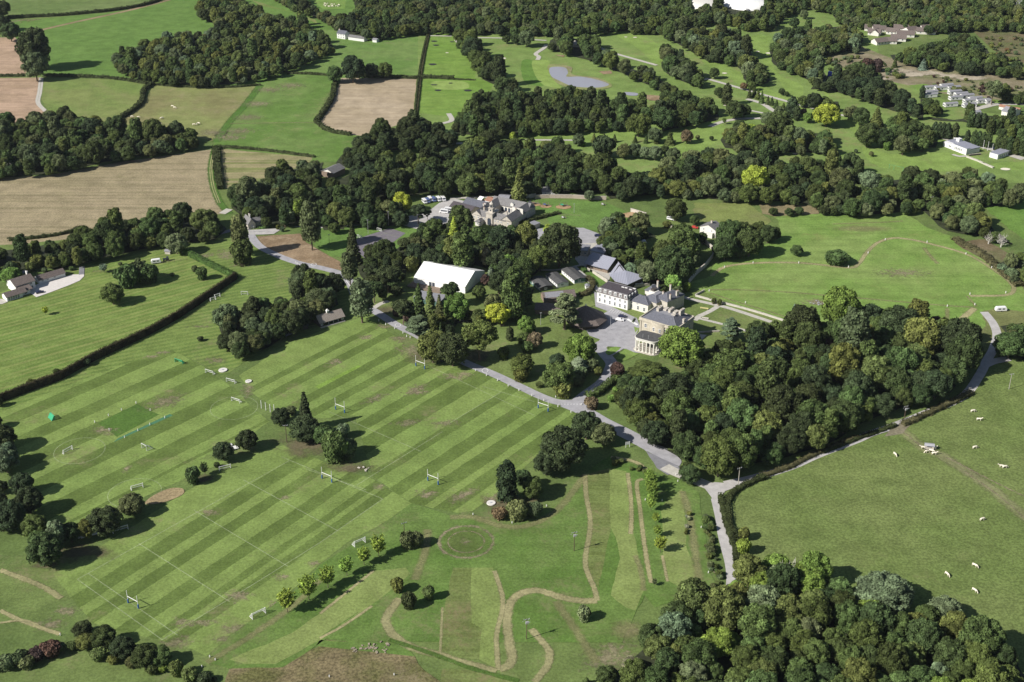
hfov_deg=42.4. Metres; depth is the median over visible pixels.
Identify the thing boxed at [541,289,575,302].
brown roofed range
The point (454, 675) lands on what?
mown strip
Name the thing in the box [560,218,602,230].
lawn
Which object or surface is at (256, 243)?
road
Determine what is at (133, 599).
rugby posts
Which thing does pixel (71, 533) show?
broadleaf tree
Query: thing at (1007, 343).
broadleaf tree
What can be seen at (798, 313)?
broadleaf tree
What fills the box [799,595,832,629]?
broadleaf tree
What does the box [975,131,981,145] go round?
cypress tree
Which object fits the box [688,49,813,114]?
fairway
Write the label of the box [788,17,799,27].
broadleaf tree
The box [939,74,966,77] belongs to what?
bare earth
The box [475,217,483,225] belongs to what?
gate cottage
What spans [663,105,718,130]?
wood floor
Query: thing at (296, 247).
bare earth
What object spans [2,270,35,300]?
bungalow
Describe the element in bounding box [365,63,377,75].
broadleaf tree
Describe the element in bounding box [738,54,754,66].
broadleaf tree
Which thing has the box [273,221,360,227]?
hedge
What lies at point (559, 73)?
pond
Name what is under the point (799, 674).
broadleaf tree
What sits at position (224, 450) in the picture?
broadleaf tree
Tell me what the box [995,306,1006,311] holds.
touring caravan
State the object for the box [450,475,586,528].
track
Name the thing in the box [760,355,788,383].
broadleaf tree
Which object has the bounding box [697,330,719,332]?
stone wall
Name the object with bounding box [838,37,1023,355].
undergrowth
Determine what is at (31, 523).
broadleaf tree
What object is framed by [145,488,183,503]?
bark bed
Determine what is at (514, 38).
broadleaf tree
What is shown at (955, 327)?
broadleaf tree
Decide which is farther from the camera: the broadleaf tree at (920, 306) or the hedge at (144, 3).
the hedge at (144, 3)
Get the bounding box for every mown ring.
[437,525,493,558]
[447,531,484,552]
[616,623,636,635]
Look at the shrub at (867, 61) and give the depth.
1130.32 m
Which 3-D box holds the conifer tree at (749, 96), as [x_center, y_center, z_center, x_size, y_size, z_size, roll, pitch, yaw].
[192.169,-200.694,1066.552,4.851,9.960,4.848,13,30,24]
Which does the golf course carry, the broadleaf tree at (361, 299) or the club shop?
the club shop
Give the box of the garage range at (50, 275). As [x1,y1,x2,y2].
[34,268,65,283]
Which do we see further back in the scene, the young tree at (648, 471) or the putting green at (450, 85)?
the putting green at (450, 85)
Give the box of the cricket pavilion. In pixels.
[314,309,344,327]
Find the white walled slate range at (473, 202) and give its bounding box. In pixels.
[463,197,488,207]
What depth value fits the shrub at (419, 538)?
520.66 m
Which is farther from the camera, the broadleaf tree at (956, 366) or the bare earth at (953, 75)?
the bare earth at (953, 75)
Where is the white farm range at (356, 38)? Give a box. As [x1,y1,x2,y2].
[348,34,367,41]
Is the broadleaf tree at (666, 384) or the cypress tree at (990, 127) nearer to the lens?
the broadleaf tree at (666, 384)
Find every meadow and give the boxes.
[681,212,1023,328]
[843,226,881,230]
[880,270,927,276]
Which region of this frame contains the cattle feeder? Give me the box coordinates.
[924,442,934,449]
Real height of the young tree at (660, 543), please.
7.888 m
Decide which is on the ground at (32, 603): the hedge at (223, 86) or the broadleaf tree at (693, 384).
the hedge at (223, 86)
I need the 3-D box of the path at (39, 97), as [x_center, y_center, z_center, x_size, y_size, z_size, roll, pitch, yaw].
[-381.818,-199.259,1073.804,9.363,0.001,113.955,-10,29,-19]
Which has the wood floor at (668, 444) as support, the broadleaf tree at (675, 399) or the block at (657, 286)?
the broadleaf tree at (675, 399)
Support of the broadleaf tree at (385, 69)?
on the field at (358, 106)
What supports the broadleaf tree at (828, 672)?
on the wood floor at (725, 662)
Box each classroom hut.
[529,276,553,291]
[545,271,568,287]
[561,267,585,283]
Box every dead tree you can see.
[984,232,993,243]
[997,233,1007,246]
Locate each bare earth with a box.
[257,233,340,269]
[882,68,916,72]
[890,72,928,76]
[909,70,942,74]
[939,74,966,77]
[957,76,986,79]
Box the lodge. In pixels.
[244,213,261,228]
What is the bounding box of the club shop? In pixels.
[989,148,1010,158]
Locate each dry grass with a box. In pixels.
[39,620,59,627]
[59,608,73,613]
[155,396,179,406]
[164,636,186,645]
[176,619,189,626]
[191,620,215,625]
[206,358,221,362]
[217,250,230,257]
[223,626,239,631]
[226,592,247,598]
[399,345,417,356]
[404,384,422,395]
[404,419,419,425]
[422,491,435,497]
[453,489,471,499]
[590,642,635,667]
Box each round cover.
[218,368,226,371]
[487,500,495,505]
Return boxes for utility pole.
[525,618,529,638]
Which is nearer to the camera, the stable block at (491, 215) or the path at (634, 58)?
the stable block at (491, 215)
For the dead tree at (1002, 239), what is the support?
on the ground at (32, 603)
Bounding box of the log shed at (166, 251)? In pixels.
[164,249,171,253]
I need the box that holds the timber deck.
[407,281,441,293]
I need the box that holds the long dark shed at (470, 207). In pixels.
[449,201,478,213]
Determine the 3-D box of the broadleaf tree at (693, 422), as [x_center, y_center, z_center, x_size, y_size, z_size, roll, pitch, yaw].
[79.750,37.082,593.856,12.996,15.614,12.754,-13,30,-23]
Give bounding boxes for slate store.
[498,194,510,198]
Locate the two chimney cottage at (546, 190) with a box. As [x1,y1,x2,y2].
[542,185,559,193]
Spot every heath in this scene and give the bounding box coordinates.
[825,47,1023,103]
[956,239,1023,288]
[971,29,1023,63]
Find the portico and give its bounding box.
[633,330,661,355]
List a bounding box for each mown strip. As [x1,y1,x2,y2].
[230,568,409,663]
[441,568,481,658]
[441,669,509,681]
[471,568,500,667]
[587,468,610,586]
[609,468,642,609]
[661,489,696,585]
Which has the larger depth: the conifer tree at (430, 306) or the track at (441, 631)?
the conifer tree at (430, 306)
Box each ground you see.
[0,11,1023,681]
[225,640,439,681]
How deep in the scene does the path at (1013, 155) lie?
942.14 m
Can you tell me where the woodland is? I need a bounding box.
[0,0,1023,681]
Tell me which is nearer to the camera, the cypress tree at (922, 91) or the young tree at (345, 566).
the young tree at (345, 566)
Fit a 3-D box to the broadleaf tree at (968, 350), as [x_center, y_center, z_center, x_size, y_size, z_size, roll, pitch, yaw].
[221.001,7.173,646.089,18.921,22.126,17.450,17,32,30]
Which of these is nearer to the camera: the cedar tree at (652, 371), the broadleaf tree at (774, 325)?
the cedar tree at (652, 371)
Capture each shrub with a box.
[0,653,14,671]
[10,649,28,666]
[17,654,34,670]
[24,262,36,271]
[27,645,43,661]
[28,253,43,268]
[39,639,61,658]
[59,641,65,652]
[66,640,76,650]
[83,357,90,365]
[88,646,106,662]
[106,654,118,664]
[112,263,137,287]
[125,656,134,668]
[130,260,145,270]
[136,270,146,283]
[140,263,158,284]
[144,664,157,674]
[157,664,167,672]
[167,659,183,677]
[180,666,197,681]
[184,465,200,485]
[195,266,206,279]
[196,672,210,681]
[213,462,219,467]
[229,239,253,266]
[336,423,349,436]
[342,437,356,459]
[390,577,403,593]
[392,310,399,316]
[399,530,416,549]
[401,591,417,609]
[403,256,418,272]
[413,530,423,547]
[421,584,434,599]
[491,506,507,520]
[497,347,509,358]
[506,498,528,521]
[513,368,529,382]
[520,341,533,353]
[527,501,542,517]
[536,381,543,388]
[553,379,572,398]
[573,366,587,380]
[573,372,584,386]
[577,604,590,622]
[584,396,598,410]
[585,357,599,371]
[594,366,602,374]
[607,394,613,401]
[610,361,624,374]
[611,459,618,465]
[662,220,670,227]
[664,273,681,287]
[682,282,691,292]
[698,232,707,243]
[701,516,709,523]
[705,553,712,558]
[706,545,715,552]
[707,523,714,530]
[707,561,714,567]
[715,569,722,575]
[716,574,722,579]
[736,538,751,554]
[738,526,749,538]
[824,249,850,264]
[862,58,873,65]
[874,58,882,71]
[883,141,891,149]
[997,263,1006,269]
[1004,268,1019,276]
[1006,323,1018,330]
[1017,261,1023,268]
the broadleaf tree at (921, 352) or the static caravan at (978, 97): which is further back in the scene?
the static caravan at (978, 97)
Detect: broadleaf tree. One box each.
[0,0,10,15]
[0,14,10,26]
[0,22,19,41]
[0,267,22,282]
[0,423,17,444]
[0,441,18,453]
[0,448,20,472]
[0,480,8,491]
[0,492,7,502]
[0,498,25,531]
[8,472,34,493]
[13,485,44,513]
[14,26,50,62]
[20,52,49,80]
[20,514,46,536]
[24,531,64,566]
[26,530,43,542]
[45,519,64,542]
[62,521,80,542]
[70,619,92,636]
[74,633,92,649]
[76,518,94,538]
[85,505,123,536]
[90,624,116,648]
[99,282,124,303]
[108,636,136,658]
[117,492,144,516]
[130,644,158,668]
[152,644,172,666]
[164,233,187,253]
[211,303,239,327]
[211,441,234,460]
[230,213,248,242]
[235,429,258,449]
[270,407,290,424]
[278,206,289,227]
[287,406,296,415]
[288,414,319,441]
[289,211,294,222]
[293,200,301,218]
[299,200,321,249]
[312,424,333,442]
[321,430,348,463]
[326,65,342,80]
[340,55,365,82]
[340,251,357,284]
[348,277,373,322]
[364,243,373,257]
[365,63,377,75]
[371,238,396,259]
[377,62,392,78]
[378,285,387,299]
[389,250,404,264]
[393,191,411,209]
[410,236,429,247]
[416,222,434,237]
[416,330,443,362]
[419,247,438,262]
[426,218,444,236]
[435,331,469,366]
[436,235,446,242]
[442,292,469,319]
[443,235,454,263]
[448,205,474,227]
[450,229,473,266]
[461,319,498,360]
[469,227,489,244]
[472,285,486,298]
[480,274,489,283]
[481,247,490,267]
[484,294,501,306]
[485,302,510,323]
[488,224,515,250]
[488,271,504,293]
[501,254,517,261]
[502,35,509,43]
[508,225,516,239]
[509,132,515,138]
[509,353,534,372]
[510,33,519,44]
[512,257,535,278]
[515,220,538,244]
[516,332,528,343]
[516,469,531,486]
[517,315,535,333]
[518,30,534,46]
[522,475,543,498]
[523,277,530,286]
[526,332,542,346]
[527,245,554,271]
[533,450,556,474]
[537,222,582,266]
[539,424,589,471]
[542,360,574,390]
[548,353,565,363]
[562,333,596,360]
[571,410,601,439]
[572,133,584,145]
[584,190,594,200]
[590,422,616,444]
[591,135,616,155]
[595,665,617,681]
[616,143,630,158]
[618,384,646,409]
[619,657,646,681]
[621,655,638,667]
[623,397,652,423]
[625,113,652,136]
[629,143,640,157]
[639,146,649,157]
[640,420,670,445]
[643,634,672,659]
[643,663,670,681]
[647,127,662,140]
[648,146,662,160]
[651,239,674,259]
[652,107,674,130]
[654,244,696,280]
[654,372,691,401]
[657,610,692,641]
[658,325,705,367]
[660,389,694,420]
[660,600,693,627]
[661,145,668,153]
[664,197,687,220]
[665,147,680,158]
[667,227,701,256]
[668,222,692,235]
[669,409,688,438]
[671,430,701,459]
[673,577,711,611]
[678,464,700,483]
[678,660,706,681]
[679,462,691,469]
[681,130,693,143]
[681,637,717,672]
[685,408,703,432]
[688,250,701,262]
[689,381,723,410]
[690,215,699,224]
[690,381,699,391]
[697,405,722,431]
[700,434,739,476]
[700,626,736,657]
[702,584,745,630]
[708,412,736,432]
[709,67,719,76]
[709,365,737,389]
[711,233,738,260]
[713,348,747,370]
[714,87,722,97]
[715,219,741,239]
[716,384,726,392]
[719,426,742,439]
[720,386,742,414]
[724,667,751,681]
[725,100,744,118]
[726,397,759,432]
[728,433,759,470]
[729,581,748,598]
[730,644,760,669]
[731,380,758,405]
[732,552,767,586]
[733,244,747,258]
[736,227,763,256]
[736,602,777,637]
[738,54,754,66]
[739,635,766,652]
[740,82,746,89]
[740,221,752,228]
[741,165,770,186]
[742,103,751,116]
[744,320,772,339]
[746,325,767,355]
[746,584,780,615]
[747,656,778,676]
[748,570,768,587]
[749,409,783,441]
[752,221,764,232]
[754,359,780,401]
[760,111,771,123]
[760,224,776,242]
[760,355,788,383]
[760,645,789,675]
[761,553,790,566]
[764,383,802,422]
[765,111,793,135]
[765,562,800,594]
[768,208,777,214]
[773,106,783,111]
[774,594,802,623]
[775,424,807,453]
[775,617,802,647]
[778,88,784,94]
[782,666,815,681]
[783,304,822,329]
[784,208,794,215]
[784,411,813,433]
[784,656,813,674]
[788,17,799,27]
[788,358,810,369]
[789,629,817,651]
[790,245,803,255]
[793,321,826,348]
[794,207,803,214]
[795,383,824,402]
[795,398,825,426]
[797,363,832,387]
[798,550,833,582]
[798,567,825,593]
[799,588,829,602]
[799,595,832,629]
[800,10,808,18]
[800,108,806,114]
[802,637,830,669]
[803,112,812,122]
[812,103,840,126]
[814,662,841,681]
[817,205,829,214]
[820,285,861,322]
[825,338,833,345]
[825,576,853,595]
[827,317,842,342]
[827,341,860,383]
[829,207,837,215]
[829,589,856,609]
[829,637,852,663]
[830,399,862,432]
[831,599,860,633]
[835,204,843,213]
[837,306,871,349]
[839,385,865,406]
[841,656,878,681]
[842,370,875,396]
[843,107,854,119]
[847,618,884,647]
[851,570,914,613]
[852,107,869,124]
[855,123,879,146]
[857,598,878,620]
[858,339,879,365]
[858,600,896,636]
[859,354,892,388]
[860,303,882,320]
[875,641,910,675]
[876,128,894,147]
[876,673,892,681]
[877,304,919,333]
[879,344,895,356]
[881,304,905,316]
[883,366,913,396]
[885,346,919,372]
[888,331,912,347]
[888,670,918,681]
[893,135,913,155]
[903,316,943,354]
[905,616,943,653]
[906,342,930,363]
[907,298,930,317]
[907,370,927,386]
[908,665,938,681]
[913,604,940,624]
[915,359,933,371]
[917,138,929,149]
[923,369,953,399]
[927,594,962,619]
[933,636,967,669]
[938,317,948,328]
[939,316,983,352]
[939,610,968,639]
[940,356,968,384]
[944,333,984,369]
[958,614,1007,656]
[962,639,991,664]
[975,656,998,671]
[992,331,1023,357]
[1000,664,1023,681]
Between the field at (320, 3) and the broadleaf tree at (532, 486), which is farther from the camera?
the field at (320, 3)
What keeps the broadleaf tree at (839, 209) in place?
on the meadow at (953, 278)
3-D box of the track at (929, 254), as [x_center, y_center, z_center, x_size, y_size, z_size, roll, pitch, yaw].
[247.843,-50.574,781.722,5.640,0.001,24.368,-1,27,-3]
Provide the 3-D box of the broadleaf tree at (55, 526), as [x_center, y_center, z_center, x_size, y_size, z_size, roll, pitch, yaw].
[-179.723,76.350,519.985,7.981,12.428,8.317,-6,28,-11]
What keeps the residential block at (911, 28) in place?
on the ground at (32, 603)
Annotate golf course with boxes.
[417,8,1023,182]
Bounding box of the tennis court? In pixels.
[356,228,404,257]
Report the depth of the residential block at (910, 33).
1244.32 m
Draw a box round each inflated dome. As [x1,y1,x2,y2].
[692,0,712,8]
[723,0,732,7]
[729,0,763,10]
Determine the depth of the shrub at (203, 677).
450.67 m
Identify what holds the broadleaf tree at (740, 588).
on the wood floor at (725, 662)
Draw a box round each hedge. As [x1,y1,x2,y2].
[0,73,25,76]
[0,271,237,400]
[7,225,79,240]
[8,0,160,18]
[42,73,148,83]
[120,81,155,117]
[154,83,261,87]
[180,248,237,275]
[211,145,223,189]
[220,144,315,157]
[257,223,277,228]
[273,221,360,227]
[286,71,326,75]
[313,80,337,121]
[314,119,351,135]
[364,74,418,78]
[414,32,428,109]
[416,32,429,110]
[420,74,454,79]
[453,78,475,80]
[518,210,561,224]
[578,275,595,296]
[579,266,587,272]
[583,373,623,397]
[718,492,739,560]
[724,473,768,539]
[758,434,858,477]
[823,422,896,453]
[899,389,974,425]
[950,236,1023,286]
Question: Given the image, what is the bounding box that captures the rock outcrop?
[351,641,389,653]
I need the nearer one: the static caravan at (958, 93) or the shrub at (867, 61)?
the static caravan at (958, 93)
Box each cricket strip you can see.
[114,414,172,441]
[316,365,360,388]
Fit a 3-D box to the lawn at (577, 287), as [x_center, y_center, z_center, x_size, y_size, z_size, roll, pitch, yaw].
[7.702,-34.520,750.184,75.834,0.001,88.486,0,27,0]
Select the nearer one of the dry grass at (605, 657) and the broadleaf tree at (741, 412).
the dry grass at (605, 657)
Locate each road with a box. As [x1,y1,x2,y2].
[248,235,586,405]
[561,400,680,466]
[569,341,615,405]
[595,337,634,353]
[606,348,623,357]
[634,441,679,458]
[646,451,678,474]
[661,464,711,487]
[703,482,734,498]
[711,499,735,584]
[723,312,1000,486]
[884,423,910,436]
[980,356,1010,367]
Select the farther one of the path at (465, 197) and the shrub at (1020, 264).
the path at (465, 197)
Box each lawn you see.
[0,240,359,411]
[0,250,227,392]
[210,455,714,668]
[310,225,416,256]
[373,293,607,397]
[463,261,594,308]
[526,199,626,225]
[541,314,571,328]
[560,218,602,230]
[586,271,604,285]
[600,288,780,354]
[606,347,619,354]
[616,349,636,360]
[634,220,693,247]
[980,308,1023,357]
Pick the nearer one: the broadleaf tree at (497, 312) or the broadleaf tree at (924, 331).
the broadleaf tree at (924, 331)
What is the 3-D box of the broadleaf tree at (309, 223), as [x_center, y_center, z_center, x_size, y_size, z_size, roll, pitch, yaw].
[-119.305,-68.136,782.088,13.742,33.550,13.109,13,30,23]
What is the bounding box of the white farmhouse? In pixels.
[337,29,349,38]
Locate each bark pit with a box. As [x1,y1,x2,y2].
[540,205,551,207]
[556,205,570,208]
[623,212,634,217]
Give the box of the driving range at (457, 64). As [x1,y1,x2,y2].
[418,32,492,116]
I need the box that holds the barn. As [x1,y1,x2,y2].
[321,163,345,177]
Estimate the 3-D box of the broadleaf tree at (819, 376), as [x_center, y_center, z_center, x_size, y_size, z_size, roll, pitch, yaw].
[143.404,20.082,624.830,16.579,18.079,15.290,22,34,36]
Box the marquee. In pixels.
[414,261,484,293]
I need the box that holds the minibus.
[439,208,448,212]
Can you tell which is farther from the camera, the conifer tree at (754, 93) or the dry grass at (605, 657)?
the conifer tree at (754, 93)
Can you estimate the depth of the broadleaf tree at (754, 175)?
866.59 m
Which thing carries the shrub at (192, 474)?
on the ground at (32, 603)
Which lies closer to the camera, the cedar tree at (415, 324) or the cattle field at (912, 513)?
the cattle field at (912, 513)
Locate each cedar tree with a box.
[404,314,428,335]
[548,292,582,329]
[571,356,588,368]
[627,359,669,382]
[720,317,742,340]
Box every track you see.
[0,568,63,598]
[0,609,60,634]
[0,619,38,625]
[206,579,320,663]
[319,570,373,613]
[319,605,372,637]
[381,597,496,672]
[388,638,519,681]
[412,529,430,579]
[439,607,443,652]
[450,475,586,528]
[492,570,504,669]
[500,587,596,671]
[528,628,553,681]
[554,600,598,662]
[582,474,599,600]
[610,456,646,468]
[626,473,633,533]
[634,555,645,590]
[635,478,652,582]
[661,555,668,580]
[680,491,701,579]
[708,289,974,307]
[710,237,1015,296]
[711,293,783,316]
[836,221,898,223]
[901,430,1023,519]
[923,248,938,263]
[945,456,1020,494]
[959,307,976,317]
[964,471,1023,517]
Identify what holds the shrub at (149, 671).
on the ground at (32, 603)
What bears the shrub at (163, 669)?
on the ground at (32, 603)
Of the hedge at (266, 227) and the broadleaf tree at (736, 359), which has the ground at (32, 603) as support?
the hedge at (266, 227)
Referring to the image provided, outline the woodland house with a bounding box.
[572,41,579,47]
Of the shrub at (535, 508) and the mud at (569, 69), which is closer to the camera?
the shrub at (535, 508)
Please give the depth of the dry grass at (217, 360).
663.40 m
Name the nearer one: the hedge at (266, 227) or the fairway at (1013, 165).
the hedge at (266, 227)
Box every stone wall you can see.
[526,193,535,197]
[535,194,605,199]
[592,270,607,281]
[630,208,645,212]
[634,283,649,287]
[688,240,713,282]
[695,294,783,320]
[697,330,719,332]
[966,155,993,167]
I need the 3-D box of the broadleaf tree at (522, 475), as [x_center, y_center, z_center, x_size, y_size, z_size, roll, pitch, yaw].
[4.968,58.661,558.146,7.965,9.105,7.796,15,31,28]
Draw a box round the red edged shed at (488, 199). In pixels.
[485,196,492,201]
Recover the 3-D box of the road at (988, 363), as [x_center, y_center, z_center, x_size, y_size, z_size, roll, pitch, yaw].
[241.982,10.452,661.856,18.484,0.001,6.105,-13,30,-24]
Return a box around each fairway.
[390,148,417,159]
[519,128,661,141]
[612,31,662,64]
[659,121,725,153]
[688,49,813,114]
[751,35,803,96]
[823,90,892,149]
[862,147,984,170]
[990,162,1023,169]
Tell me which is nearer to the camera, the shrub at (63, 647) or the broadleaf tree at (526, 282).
the shrub at (63, 647)
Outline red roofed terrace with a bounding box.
[999,104,1020,111]
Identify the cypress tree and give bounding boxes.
[495,459,518,502]
[500,265,528,319]
[505,326,513,340]
[721,82,732,104]
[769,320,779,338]
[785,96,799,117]
[793,105,800,120]
[919,85,925,97]
[932,121,937,128]
[936,122,941,137]
[940,122,946,138]
[945,122,952,138]
[951,122,959,138]
[964,129,970,141]
[966,110,975,127]
[971,129,977,144]
[974,112,981,127]
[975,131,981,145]
[979,132,986,146]
[980,113,988,127]
[985,118,994,134]
[985,133,992,147]
[994,134,1002,149]
[1000,135,1008,148]
[1004,118,1011,129]
[1006,136,1013,154]
[1011,115,1017,123]
[1012,137,1019,154]
[1015,120,1021,137]
[1018,137,1023,155]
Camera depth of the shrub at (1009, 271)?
750.15 m
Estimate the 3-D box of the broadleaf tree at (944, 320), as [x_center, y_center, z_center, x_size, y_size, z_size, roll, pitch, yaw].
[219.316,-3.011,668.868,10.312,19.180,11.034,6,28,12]
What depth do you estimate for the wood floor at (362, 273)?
759.42 m
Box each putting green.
[431,80,468,89]
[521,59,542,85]
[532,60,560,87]
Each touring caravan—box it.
[151,258,162,263]
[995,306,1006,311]
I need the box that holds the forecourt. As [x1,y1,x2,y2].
[586,291,639,352]
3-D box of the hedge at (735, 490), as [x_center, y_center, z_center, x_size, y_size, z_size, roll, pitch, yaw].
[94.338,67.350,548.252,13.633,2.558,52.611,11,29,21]
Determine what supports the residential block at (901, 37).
on the ground at (32, 603)
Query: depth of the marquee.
742.36 m
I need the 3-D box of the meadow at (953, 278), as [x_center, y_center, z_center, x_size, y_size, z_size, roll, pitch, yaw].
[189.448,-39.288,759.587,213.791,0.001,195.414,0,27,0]
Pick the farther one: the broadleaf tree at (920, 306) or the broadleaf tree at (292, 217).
the broadleaf tree at (292, 217)
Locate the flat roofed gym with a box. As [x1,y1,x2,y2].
[413,290,445,305]
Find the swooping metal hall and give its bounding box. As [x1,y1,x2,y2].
[609,262,641,286]
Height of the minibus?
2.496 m
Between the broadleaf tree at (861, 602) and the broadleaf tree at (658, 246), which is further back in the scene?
the broadleaf tree at (658, 246)
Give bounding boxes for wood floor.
[0,221,225,273]
[4,124,186,176]
[117,12,332,84]
[219,294,337,351]
[231,163,322,213]
[241,146,669,224]
[280,1,509,37]
[294,215,343,229]
[336,131,456,165]
[356,207,405,225]
[358,261,405,292]
[397,236,538,274]
[400,314,490,333]
[455,102,652,135]
[483,78,494,83]
[509,6,1012,33]
[550,39,663,91]
[599,222,663,284]
[615,344,956,462]
[615,579,1023,681]
[661,61,704,86]
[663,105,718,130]
[664,37,769,84]
[669,163,978,213]
[721,133,827,153]
[769,27,862,79]
[797,97,837,107]
[811,76,923,119]
[890,39,1023,76]
[894,137,936,147]
[921,199,1011,243]
[928,116,1014,138]
[982,200,1020,205]
[992,252,1023,281]
[1000,323,1023,359]
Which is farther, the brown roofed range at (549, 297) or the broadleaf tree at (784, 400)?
the brown roofed range at (549, 297)
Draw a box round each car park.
[404,199,462,228]
[408,218,476,227]
[536,228,598,243]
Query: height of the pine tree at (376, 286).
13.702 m
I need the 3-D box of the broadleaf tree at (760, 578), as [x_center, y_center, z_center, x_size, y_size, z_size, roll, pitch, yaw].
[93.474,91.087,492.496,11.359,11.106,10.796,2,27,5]
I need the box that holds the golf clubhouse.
[943,137,979,154]
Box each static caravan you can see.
[925,85,937,89]
[925,89,937,92]
[925,92,937,97]
[934,85,947,90]
[939,83,953,85]
[943,101,957,106]
[947,89,961,94]
[948,95,963,99]
[953,91,967,94]
[960,93,974,98]
[962,98,976,102]
[962,102,976,107]
[968,96,982,98]
[976,98,989,103]
[985,99,993,103]
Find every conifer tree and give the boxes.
[299,392,312,417]
[346,221,362,265]
[412,283,424,314]
[423,285,435,318]
[435,295,445,320]
[448,216,457,235]
[487,267,492,276]
[510,163,528,201]
[535,174,542,194]
[664,132,674,146]
[746,87,751,98]
[751,87,756,97]
[755,89,760,99]
[758,91,764,103]
[768,97,774,105]
[867,107,885,127]
[891,57,897,67]
[918,59,927,70]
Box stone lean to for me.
[530,220,539,227]
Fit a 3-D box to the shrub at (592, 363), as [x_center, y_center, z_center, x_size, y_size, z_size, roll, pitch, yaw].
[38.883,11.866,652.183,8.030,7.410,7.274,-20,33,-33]
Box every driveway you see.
[30,274,83,296]
[79,266,83,274]
[219,208,232,213]
[248,228,278,234]
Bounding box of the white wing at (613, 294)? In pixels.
[597,281,637,309]
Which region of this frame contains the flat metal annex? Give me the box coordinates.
[590,244,607,255]
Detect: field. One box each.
[0,0,148,15]
[0,37,26,73]
[0,78,43,121]
[0,150,221,244]
[0,350,268,536]
[11,0,363,85]
[41,78,144,121]
[54,446,411,655]
[125,85,255,140]
[201,130,221,134]
[213,75,359,161]
[220,134,241,139]
[221,149,311,188]
[229,128,246,133]
[236,115,259,120]
[239,316,575,512]
[253,0,317,23]
[291,30,417,76]
[312,0,345,8]
[321,78,416,135]
[693,202,770,224]
[730,358,1023,673]
[759,204,818,216]
[909,84,1023,106]
[986,198,1023,238]
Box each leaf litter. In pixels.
[36,563,55,567]
[61,546,105,556]
[198,476,210,481]
[288,439,320,454]
[335,465,361,471]
[377,308,392,313]
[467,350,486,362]
[495,496,537,506]
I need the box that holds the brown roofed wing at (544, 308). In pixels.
[534,302,560,314]
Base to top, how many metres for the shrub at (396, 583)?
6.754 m
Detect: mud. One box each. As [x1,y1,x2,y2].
[547,64,611,89]
[599,71,611,73]
[647,95,659,100]
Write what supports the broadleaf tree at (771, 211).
on the field at (808, 209)
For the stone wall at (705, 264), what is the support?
on the ground at (32, 603)
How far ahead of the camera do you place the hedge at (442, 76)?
1118.13 m
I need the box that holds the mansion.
[639,305,694,334]
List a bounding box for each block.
[472,196,534,226]
[580,244,590,255]
[630,294,651,312]
[645,280,659,295]
[647,287,664,308]
[659,284,684,309]
[864,24,877,30]
[870,28,881,35]
[871,37,888,44]
[872,25,886,31]
[886,27,899,34]
[887,37,897,43]
[890,34,906,41]
[893,24,909,29]
[896,30,914,37]
[902,26,916,32]
[916,27,935,34]
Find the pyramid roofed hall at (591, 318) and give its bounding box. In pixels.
[566,304,607,329]
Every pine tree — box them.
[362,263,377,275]
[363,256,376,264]
[363,274,379,281]
[369,280,382,302]
[375,265,399,291]
[379,199,390,212]
[386,279,399,287]
[391,299,413,324]
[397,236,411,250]
[409,204,425,223]
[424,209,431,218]
[440,281,459,299]
[984,80,1003,104]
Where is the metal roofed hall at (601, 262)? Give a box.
[584,252,617,272]
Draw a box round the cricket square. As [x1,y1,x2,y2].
[99,404,158,436]
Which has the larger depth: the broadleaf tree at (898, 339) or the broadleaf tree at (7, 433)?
the broadleaf tree at (898, 339)
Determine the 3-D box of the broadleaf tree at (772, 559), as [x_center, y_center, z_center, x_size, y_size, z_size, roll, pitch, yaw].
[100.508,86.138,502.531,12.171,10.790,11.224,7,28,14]
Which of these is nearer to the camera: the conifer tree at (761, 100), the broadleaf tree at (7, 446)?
the broadleaf tree at (7, 446)
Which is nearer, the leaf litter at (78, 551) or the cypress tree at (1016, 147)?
the leaf litter at (78, 551)
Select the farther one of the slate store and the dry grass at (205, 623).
the slate store
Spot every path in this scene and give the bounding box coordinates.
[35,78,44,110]
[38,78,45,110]
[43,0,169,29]
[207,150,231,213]
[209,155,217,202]
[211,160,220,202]
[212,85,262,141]
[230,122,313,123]
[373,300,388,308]
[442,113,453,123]
[450,196,493,198]
[534,44,546,59]
[535,139,572,140]
[541,265,580,270]
[573,267,597,290]
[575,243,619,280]
[601,47,656,64]
[684,296,771,322]
[698,306,719,315]
[700,318,744,330]
[705,78,842,115]
[708,98,774,126]
[944,138,1023,159]
[975,103,1023,109]
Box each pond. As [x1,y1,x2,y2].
[549,67,608,87]
[625,92,637,95]
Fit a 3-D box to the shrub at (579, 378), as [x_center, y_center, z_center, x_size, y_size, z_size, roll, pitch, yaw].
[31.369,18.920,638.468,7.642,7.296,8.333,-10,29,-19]
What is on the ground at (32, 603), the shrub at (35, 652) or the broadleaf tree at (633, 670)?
the shrub at (35, 652)
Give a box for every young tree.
[41,306,48,313]
[98,264,107,270]
[199,461,208,471]
[276,587,297,611]
[297,573,317,599]
[318,564,335,583]
[337,555,353,575]
[357,545,371,564]
[370,532,386,554]
[644,467,654,478]
[644,472,659,484]
[645,480,659,491]
[646,488,657,498]
[646,495,656,507]
[651,511,659,520]
[653,524,662,533]
[654,534,667,551]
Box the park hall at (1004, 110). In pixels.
[1001,106,1019,115]
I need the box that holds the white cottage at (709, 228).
[700,220,720,238]
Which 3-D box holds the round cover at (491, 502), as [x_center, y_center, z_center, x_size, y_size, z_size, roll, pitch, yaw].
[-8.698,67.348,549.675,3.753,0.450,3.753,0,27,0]

